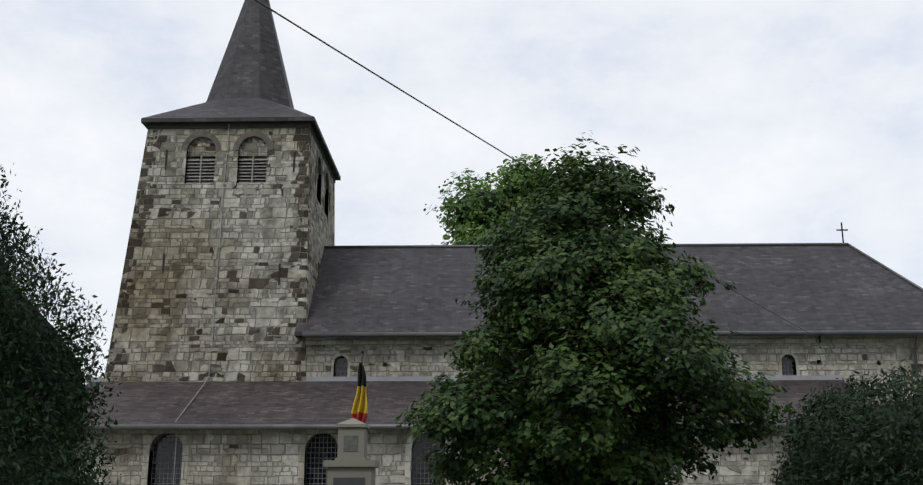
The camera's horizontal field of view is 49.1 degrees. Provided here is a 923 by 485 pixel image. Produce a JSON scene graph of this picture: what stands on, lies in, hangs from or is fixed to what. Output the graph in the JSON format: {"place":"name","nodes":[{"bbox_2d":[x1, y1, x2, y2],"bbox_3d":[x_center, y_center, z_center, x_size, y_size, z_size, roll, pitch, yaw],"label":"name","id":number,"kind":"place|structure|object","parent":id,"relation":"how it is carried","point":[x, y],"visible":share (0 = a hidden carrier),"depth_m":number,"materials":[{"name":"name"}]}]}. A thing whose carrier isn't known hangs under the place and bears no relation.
{"place":"outdoors","nodes":[
{"label":"outdoors","id":0,"kind":"place"},
{"bbox_2d":[0,0,922,384],"label":"sky","id":1,"kind":"structure","parent":0,"point":[759,121],"materials":[{"name":"white"}]},
{"bbox_2d":[836,222,847,242],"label":"cross","id":2,"kind":"object","parent":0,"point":[841,229],"visible":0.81,"depth_m":41.05,"materials":[{"name":"metal"}]},
{"label":"ground","id":3,"kind":"structure","parent":0,"visible":0},
{"bbox_2d":[0,163,127,484],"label":"dark tree","id":4,"kind":"object","parent":3,"relation":"on","point":[45,394],"visible":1,"depth_m":12.07,"materials":[{"name":"green plant"}]},
{"bbox_2d":[104,128,334,381],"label":"tower","id":5,"kind":"structure","parent":3,"relation":"on","point":[162,327],"depth_m":37.18,"materials":[{"name":"stone"}]},
{"bbox_2d":[173,126,228,484],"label":"lightning conductor","id":6,"kind":"object","parent":5,"relation":"attached to","point":[219,247],"visible":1,"depth_m":36.66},
{"bbox_2d":[185,155,266,183],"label":"louvers","id":7,"kind":"object","parent":5,"relation":"in","point":[256,170],"visible":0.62,"depth_m":38.37,"materials":[{"name":"grey wood"}]},
{"bbox_2d":[181,131,272,183],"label":"arch surrounds","id":8,"kind":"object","parent":5,"relation":"on","point":[216,141],"depth_m":38.48,"materials":[{"name":"grey stone"}]},
{"bbox_2d":[188,137,266,157],"bbox_3d":[-8.901,-3.614,38.702,3.080,0.740,0.320,0,-15,1],"label":"belfry tympanum","id":9,"kind":"object","parent":5,"relation":"in","point":[205,147],"visible":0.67,"depth_m":38.53,"materials":[{"name":"grey stone"}]},
{"bbox_2d":[195,160,266,173],"bbox_3d":[-8.898,-2.676,38.611,3.080,1.160,0.001,0,-15,1],"label":"dark belfry","id":10,"kind":"object","parent":5,"relation":"in","point":[240,173],"depth_m":38.66,"materials":[{"name":"black"}]},
{"bbox_2d":[141,0,340,179],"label":"spire","id":11,"kind":"structure","parent":5,"relation":"on","point":[250,84],"depth_m":41.26,"materials":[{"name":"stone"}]},
{"bbox_2d":[147,123,335,182],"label":"tower cornice","id":12,"kind":"structure","parent":5,"relation":"attached to","point":[230,125],"depth_m":38.63,"materials":[{"name":"grey stone"}]},
{"bbox_2d":[162,150,329,284],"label":"wall anchors","id":13,"kind":"object","parent":5,"relation":"attached to","point":[163,262],"visible":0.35,"depth_m":38.16,"materials":[{"name":"black metal"}]},
{"bbox_2d":[317,151,329,216],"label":"belfry window","id":14,"kind":"structure","parent":5,"relation":"on","point":[321,172],"depth_m":41.23,"materials":[{"name":"grey stone"}]},
{"bbox_2d":[323,350,379,484],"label":"war memorial","id":15,"kind":"object","parent":3,"relation":"on","point":[351,464],"visible":1,"depth_m":19.36,"materials":[{"name":"stone"}]},
{"bbox_2d":[74,417,796,484],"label":"aisle wall","id":16,"kind":"structure","parent":3,"relation":"on","point":[243,457],"depth_m":31.86,"materials":[{"name":"grey stone"}]},
{"bbox_2d":[141,430,666,484],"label":"window surrounds","id":17,"kind":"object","parent":16,"relation":"in","point":[302,454],"depth_m":31.92,"materials":[{"name":"grey stone"}]},
{"bbox_2d":[151,433,444,484],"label":"arched windows","id":18,"kind":"structure","parent":17,"relation":"in","point":[321,448],"depth_m":32.22,"materials":[{"name":"black glass"}]},
{"bbox_2d":[82,380,863,423],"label":"aisle roof","id":19,"kind":"structure","parent":16,"relation":"on","point":[319,402],"depth_m":33.86,"materials":[{"name":"grey tile"}]},
{"bbox_2d":[82,330,922,429],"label":"gutters and downpipes","id":20,"kind":"object","parent":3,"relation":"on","point":[917,333],"visible":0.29,"depth_m":35.35,"materials":[{"name":"metal"}]},
{"bbox_2d":[423,153,625,244],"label":"tree","id":21,"kind":"object","parent":3,"relation":"on","point":[477,210],"visible":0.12,"depth_m":58.01,"materials":[{"name":"green plant"}]},
{"bbox_2d":[392,130,796,484],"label":"lime tree","id":22,"kind":"object","parent":3,"relation":"on","point":[596,315],"visible":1,"depth_m":14.67,"materials":[{"name":"green plant"}]},
{"bbox_2d":[306,343,922,403],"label":"nave wall","id":23,"kind":"structure","parent":3,"relation":"on","point":[845,360],"depth_m":35.90,"materials":[{"name":"grey stone"}]},
{"bbox_2d":[91,375,841,381],"bbox_3d":[0.059,4.860,35.887,26.700,0.200,0.085,0,-15,1],"label":"roof flashing","id":24,"kind":"object","parent":23,"relation":"attached to","point":[773,377],"visible":0.23,"depth_m":35.88,"materials":[{"name":"grey metal"}]},
{"bbox_2d":[331,352,798,376],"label":"window surrounds","id":25,"kind":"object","parent":23,"relation":"attached to","point":[796,367],"depth_m":35.90,"materials":[{"name":"stone"}]},
{"bbox_2d":[334,355,794,376],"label":"small arched windows","id":26,"kind":"structure","parent":25,"relation":"in","point":[341,365],"depth_m":36.25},
{"bbox_2d":[294,246,922,337],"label":"nave roof","id":27,"kind":"structure","parent":23,"relation":"on","point":[813,288],"depth_m":38.00,"materials":[{"name":"grey stone"}]},
{"bbox_2d":[324,243,922,290],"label":"ridge rolls","id":28,"kind":"object","parent":27,"relation":"on","point":[714,244],"visible":0.52,"depth_m":40.96,"materials":[{"name":"metal"}]},
{"bbox_2d":[306,335,922,344],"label":"nave cornice","id":29,"kind":"structure","parent":23,"relation":"attached to","point":[732,340],"depth_m":35.93,"materials":[{"name":"grey stone"}]},
{"bbox_2d":[770,359,922,484],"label":"bush","id":30,"kind":"object","parent":3,"relation":"on","point":[840,442],"visible":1,"depth_m":10.53,"materials":[{"name":"green plant"}]},
{"label":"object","id":31,"kind":"structure","parent":0,"visible":0},
{"bbox_3d":[-4.808,-0.615,6.536,0.247,7.855,0.260,0,-15,1],"label":"utility pole","id":32,"kind":"object","parent":31,"relation":"on","visible":0},
{"bbox_2d":[255,0,819,338],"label":"overhead cable","id":33,"kind":"object","parent":32,"relation":"attached to","point":[280,15],"visible":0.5,"depth_m":13.91,"materials":[{"name":"black metal"}]}
]}

